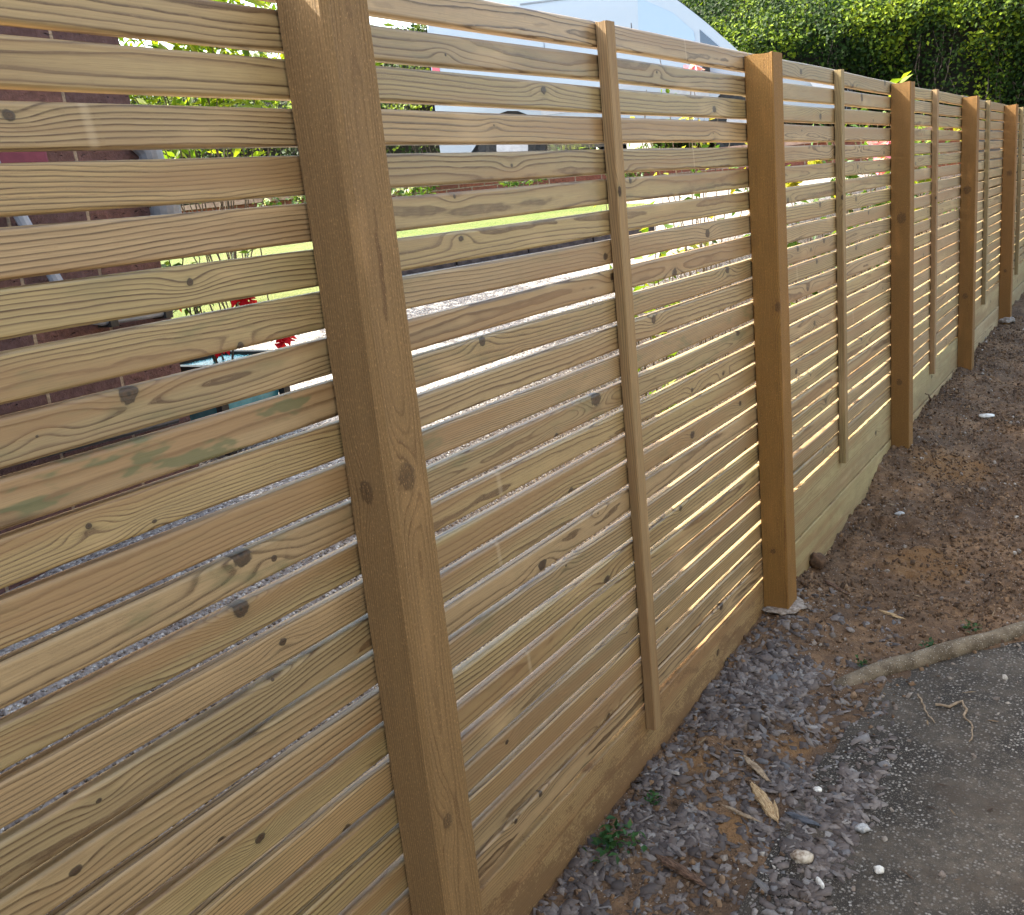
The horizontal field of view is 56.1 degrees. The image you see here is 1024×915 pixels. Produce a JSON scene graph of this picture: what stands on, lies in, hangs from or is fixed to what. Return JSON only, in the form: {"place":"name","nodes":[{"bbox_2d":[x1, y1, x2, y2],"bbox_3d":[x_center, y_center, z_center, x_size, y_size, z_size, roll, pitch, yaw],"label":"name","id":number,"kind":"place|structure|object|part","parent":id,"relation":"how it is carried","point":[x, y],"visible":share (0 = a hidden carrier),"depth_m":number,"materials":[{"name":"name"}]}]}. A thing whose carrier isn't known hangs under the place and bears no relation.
{"place":"outdoors","nodes":[
{"label":"outdoors","id":0,"kind":"place"},
{"bbox_2d":[119,0,653,148],"label":"sky","id":1,"kind":"structure","parent":0,"point":[373,21],"materials":[{"name":"white"}]},
{"bbox_2d":[161,203,649,318],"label":"lawn","id":2,"kind":"structure","parent":0,"point":[413,232],"depth_m":7.04,"materials":[{"name":"green plant"}]},
{"bbox_2d":[118,0,291,309],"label":"leafy shrub","id":3,"kind":"object","parent":2,"relation":"on","point":[217,102],"visible":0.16,"depth_m":4.52,"materials":[{"name":"green plant"}]},
{"bbox_2d":[257,2,394,108],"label":"leafy shrub","id":4,"kind":"object","parent":2,"relation":"on","point":[376,64],"visible":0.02,"depth_m":5.62,"materials":[{"name":"green plant"}]},
{"bbox_2d":[0,168,1023,914],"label":"gravel drive","id":5,"kind":"structure","parent":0,"point":[318,334],"depth_m":3.36,"materials":[{"name":"grey gravel"}]},
{"bbox_2d":[0,26,198,593],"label":"brick house","id":6,"kind":"structure","parent":5,"relation":"on","point":[56,335],"depth_m":2.59,"materials":[{"name":"brick"}]},
{"bbox_2d":[180,350,290,455],"bbox_3d":[-0.964,-0.194,3.258,0.310,0.292,0.310,4,18,33],"label":"planter","id":7,"kind":"object","parent":5,"relation":"on","point":[196,363],"visible":0.1,"depth_m":3.22,"materials":[{"name":"teal ceramic"}]},
{"bbox_2d":[161,249,296,362],"bbox_3d":[-1.005,-0.511,3.224,0.411,0.455,0.389,-17,18,-37],"label":"rose bush","id":8,"kind":"object","parent":7,"relation":"on","point":[280,343],"visible":0.19,"depth_m":3.19,"materials":[{"name":"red plant"}]},
{"bbox_2d":[256,196,305,206],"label":"border shrub","id":9,"kind":"object","parent":5,"relation":"on","point":[297,199],"visible":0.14,"depth_m":9.21,"materials":[{"name":"green plant"}]},
{"bbox_2d":[391,186,438,196],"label":"border shrub","id":10,"kind":"object","parent":5,"relation":"on","point":[410,190],"visible":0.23,"depth_m":9.01,"materials":[{"name":"green plant"}]},
{"bbox_2d":[493,147,560,186],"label":"border shrub","id":11,"kind":"object","parent":5,"relation":"on","point":[505,183],"visible":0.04,"depth_m":8.92,"materials":[{"name":"green plant"}]},
{"bbox_2d":[402,226,654,274],"bbox_3d":[0.077,-1.185,5.592,1.662,0.205,0.124,-11,16,-19],"label":"lawn edging","id":12,"kind":"object","parent":5,"relation":"on","point":[540,249],"visible":0.14,"depth_m":5.54,"materials":[{"name":"stone"}]},
{"bbox_2d":[181,126,960,212],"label":"garden wall","id":13,"kind":"structure","parent":5,"relation":"on","point":[238,204],"depth_m":9.30,"materials":[{"name":"brick"}]},
{"bbox_2d":[580,143,664,176],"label":"border shrub","id":14,"kind":"object","parent":5,"relation":"on","point":[626,174],"visible":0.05,"depth_m":8.93,"materials":[{"name":"green plant"}]},
{"bbox_2d":[593,199,698,483],"bbox_3d":[0.558,-0.469,3.875,0.427,1.166,0.343,4,18,33],"label":"flower stem","id":15,"kind":"object","parent":5,"relation":"on","point":[661,254],"visible":0.05,"depth_m":3.81,"materials":[{"name":"green plant"}]},
{"bbox_2d":[630,90,747,361],"bbox_3d":[0.897,-1.050,4.495,0.551,1.350,0.356,-14,17,-30],"label":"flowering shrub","id":16,"kind":"object","parent":5,"relation":"on","point":[731,192],"visible":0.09,"depth_m":4.45,"materials":[{"name":"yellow plant"}]},
{"bbox_2d":[660,60,723,411],"bbox_3d":[0.826,-0.931,4.163,0.292,1.582,0.262,4,18,33],"label":"flower stem","id":17,"kind":"object","parent":5,"relation":"on","point":[691,66],"visible":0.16,"depth_m":4.13,"materials":[{"name":"green plant"}]},
{"bbox_2d":[731,160,835,356],"bbox_3d":[1.507,-1.079,5.097,0.621,1.232,0.634,-4,15,9],"label":"flowering shrub","id":18,"kind":"object","parent":5,"relation":"on","point":[795,243],"visible":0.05,"depth_m":5.10,"materials":[{"name":"green plant"}]},
{"bbox_2d":[808,123,924,332],"bbox_3d":[2.246,-1.480,6.056,0.704,1.469,0.952,-2,15,15],"label":"flowering shrub","id":19,"kind":"object","parent":5,"relation":"on","point":[874,158],"visible":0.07,"depth_m":5.93,"materials":[{"name":"green plant"}]},
{"bbox_2d":[851,71,942,302],"bbox_3d":[2.689,-1.781,6.641,0.557,1.688,0.617,4,18,33],"label":"flowering shrub","id":20,"kind":"object","parent":5,"relation":"on","point":[904,77],"visible":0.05,"depth_m":6.54,"materials":[{"name":"yellow plant"}]},
{"bbox_2d":[883,113,961,279],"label":"flowering shrub","id":21,"kind":"object","parent":5,"relation":"on","point":[954,129],"visible":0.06,"depth_m":7.74,"materials":[{"name":"green plant"}]},
{"bbox_2d":[529,292,1023,914],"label":"soil","id":22,"kind":"structure","parent":0,"point":[859,638],"depth_m":3.75,"materials":[{"name":"brown soil"}]},
{"bbox_2d":[0,0,1023,914],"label":"fence","id":23,"kind":"object","parent":22,"relation":"on","point":[506,780],"visible":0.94,"depth_m":1.75,"materials":[{"name":"brown wood"}]},
{"bbox_2d":[533,588,903,914],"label":"slate chippings","id":24,"kind":"object","parent":22,"relation":"on","point":[685,828],"visible":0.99,"depth_m":2.56,"materials":[{"name":"grey gravel"}]},
{"bbox_2d":[583,815,646,864],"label":"weed","id":25,"kind":"object","parent":24,"relation":"on","point":[609,841],"visible":1,"depth_m":2.40,"materials":[{"name":"green plant"}]},
{"bbox_2d":[642,790,662,804],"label":"weed","id":26,"kind":"object","parent":24,"relation":"on","point":[654,794],"visible":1,"depth_m":2.57,"materials":[{"name":"green plant"}]},
{"bbox_2d":[655,854,707,886],"bbox_3d":[0.408,0.994,2.319,0.024,0.018,0.166,-18,19,-39],"label":"bark strip","id":27,"kind":"object","parent":24,"relation":"on","point":[683,870],"visible":1,"depth_m":2.31,"materials":[{"name":"brown wood"}]},
{"bbox_2d":[722,804,762,822],"bbox_3d":[0.599,0.927,2.502,0.124,0.007,0.013,13,32,40],"label":"wood splinter","id":28,"kind":"object","parent":24,"relation":"on","point":[734,810],"visible":1,"depth_m":2.50,"materials":[{"name":"brown wood"}]},
{"bbox_2d":[743,755,771,782],"bbox_3d":[0.684,0.867,2.682,0.024,0.012,0.140,-20,24,-17],"label":"wood splinter","id":29,"kind":"object","parent":24,"relation":"on","point":[758,769],"visible":1,"depth_m":2.68,"materials":[{"name":"beige wood"}]},
{"bbox_2d":[749,780,778,821],"bbox_3d":[0.667,0.909,2.545,0.035,0.017,0.171,-16,21,-5],"label":"wood splinter","id":30,"kind":"object","parent":24,"relation":"on","point":[762,799],"visible":1,"depth_m":2.54,"materials":[{"name":"brown wood"}]},
{"bbox_2d":[790,849,813,864],"bbox_3d":[0.701,0.967,2.322,0.055,0.036,0.041,-3,15,11],"label":"stone","id":31,"kind":"object","parent":24,"relation":"on","point":[799,856],"visible":1,"depth_m":2.31,"materials":[{"name":"beige stone"}]},
{"bbox_2d":[785,811,820,825],"bbox_3d":[0.747,0.926,2.465,0.024,0.010,0.107,-29,23,-37],"label":"slate shard","id":32,"kind":"object","parent":24,"relation":"on","point":[801,818],"visible":1,"depth_m":2.46,"materials":[{"name":"grey stone"}]},
{"bbox_2d":[813,786,821,791],"bbox_3d":[0.821,0.893,2.582,0.024,0.016,0.019,-3,15,11],"label":"pebble","id":33,"kind":"object","parent":24,"relation":"on","point":[817,788],"visible":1,"depth_m":2.58,"materials":[{"name":"white stone"}]},
{"bbox_2d":[816,877,823,888],"bbox_3d":[0.718,0.992,2.238,0.014,0.021,0.036,-9,15,-11],"label":"pebble","id":34,"kind":"object","parent":24,"relation":"on","point":[819,881],"visible":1,"depth_m":2.23,"materials":[{"name":"white stone"}]},
{"bbox_2d":[773,800,778,822],"bbox_3d":[0.690,0.924,2.509,0.013,0.008,0.098,-12,16,12],"label":"wood splinter","id":35,"kind":"object","parent":22,"relation":"on","point":[776,810],"visible":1,"depth_m":2.51,"materials":[{"name":"brown wood"}]},
{"bbox_2d":[572,328,1023,906],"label":"stones","id":36,"kind":"object","parent":22,"relation":"on","point":[834,730],"visible":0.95,"depth_m":3.23,"materials":[{"name":"grey stone"}]},
{"bbox_2d":[591,329,1023,902],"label":"bark fragments","id":37,"kind":"object","parent":22,"relation":"on","point":[701,741],"visible":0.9,"depth_m":3.65,"materials":[{"name":"brown wood"}]},
{"bbox_2d":[809,552,826,569],"bbox_3d":[1.260,0.428,3.956,0.071,0.079,0.056,4,18,33],"label":"soil clod","id":38,"kind":"object","parent":22,"relation":"on","point":[818,560],"visible":1,"depth_m":3.94,"materials":[{"name":"brown soil"}]},
{"bbox_2d":[823,579,851,595],"bbox_3d":[1.257,0.503,3.710,0.022,0.013,0.158,-21,26,-19],"label":"bark strip","id":39,"kind":"object","parent":22,"relation":"on","point":[829,583],"visible":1,"depth_m":3.71,"materials":[{"name":"brown wood"}]},
{"bbox_2d":[854,654,866,666],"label":"weed","id":40,"kind":"object","parent":22,"relation":"on","point":[861,663],"visible":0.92,"depth_m":3.19,"materials":[{"name":"green plant"}]},
{"bbox_2d":[878,609,904,618],"bbox_3d":[1.385,0.572,3.503,0.015,0.010,0.115,-25,26,-31],"label":"wood splinter","id":41,"kind":"object","parent":22,"relation":"on","point":[891,614],"visible":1,"depth_m":3.50,"materials":[{"name":"brown wood"}]},
{"bbox_2d":[919,637,935,647],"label":"weed","id":42,"kind":"object","parent":22,"relation":"on","point":[930,643],"visible":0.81,"depth_m":3.28,"materials":[{"name":"green plant"}]},
{"bbox_2d":[833,621,1023,686],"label":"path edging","id":43,"kind":"object","parent":22,"relation":"on","point":[946,650],"visible":0.84,"depth_m":3.18,"materials":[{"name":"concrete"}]},
{"bbox_2d":[961,619,981,632],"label":"weed","id":44,"kind":"object","parent":22,"relation":"on","point":[966,627],"visible":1,"depth_m":3.34,"materials":[{"name":"green plant"}]},
{"bbox_2d":[979,413,994,417],"bbox_3d":[2.800,-0.247,5.668,0.087,0.027,0.065,-1,15,17],"label":"chalk flake","id":45,"kind":"object","parent":22,"relation":"on","point":[987,415],"visible":1,"depth_m":5.65,"materials":[{"name":"white stone"}]},
{"bbox_2d":[737,641,1023,914],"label":"concrete path","id":46,"kind":"structure","parent":0,"point":[969,795],"depth_m":2.49,"materials":[{"name":"grey concrete"}]},
{"bbox_2d":[855,823,870,833],"bbox_3d":[0.878,0.930,2.408,0.036,0.023,0.025,-9,15,-13],"label":"pebble","id":47,"kind":"object","parent":46,"relation":"on","point":[863,828],"visible":1,"depth_m":2.40,"materials":[{"name":"white stone"}]},
{"bbox_2d":[874,865,883,873],"bbox_3d":[0.864,0.970,2.261,0.024,0.019,0.021,-1,15,17],"label":"pebble","id":48,"kind":"object","parent":46,"relation":"on","point":[878,869],"visible":1,"depth_m":2.25,"materials":[{"name":"white stone"}]},
{"bbox_2d":[917,693,934,722],"bbox_3d":[1.250,0.758,2.909,0.012,0.011,0.162,-4,15,8],"label":"dry root","id":49,"kind":"object","parent":46,"relation":"on","point":[921,699],"visible":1,"depth_m":2.92,"materials":[{"name":"beige wood"}]},
{"bbox_2d":[935,700,973,741],"bbox_3d":[1.326,0.773,2.824,0.085,0.015,0.213,-5,15,4],"label":"dry root","id":50,"kind":"object","parent":46,"relation":"on","point":[954,704],"visible":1,"depth_m":2.90,"materials":[{"name":"beige wood"}]},
{"bbox_2d":[978,121,1023,169],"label":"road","id":51,"kind":"structure","parent":0,"point":[996,149],"depth_m":10.66,"materials":[{"name":"grey asphalt"}]},
{"bbox_2d":[130,23,626,205],"bbox_3d":[-3.967,-6.098,18.315,12.976,3.279,1.728,4,18,33],"label":"hedge","id":52,"kind":"object","parent":51,"relation":"on","point":[389,149],"visible":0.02,"depth_m":17.74,"materials":[{"name":"green plant"}]},
{"bbox_2d":[427,0,852,152],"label":"van","id":53,"kind":"object","parent":51,"relation":"on","point":[676,18],"visible":0.2,"depth_m":11.67,"materials":[{"name":"white paint"}]},
{"bbox_3d":[1.855,-5.226,11.566,0.680,0.670,0.090,-4,15,8],"label":"side window","id":54,"kind":"part","parent":53,"relation":"part of","materials":[{"name":"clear glass"}]},
{"bbox_3d":[2.386,-5.023,11.536,0.250,0.250,0.044,-4,15,8],"label":"quarter window","id":55,"kind":"part","parent":53,"relation":"part of","materials":[{"name":"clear glass"}]},
{"bbox_2d":[642,0,1023,147],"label":"hedge","id":56,"kind":"object","parent":51,"relation":"on","point":[969,48],"visible":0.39,"depth_m":12.53,"materials":[{"name":"green plant"}]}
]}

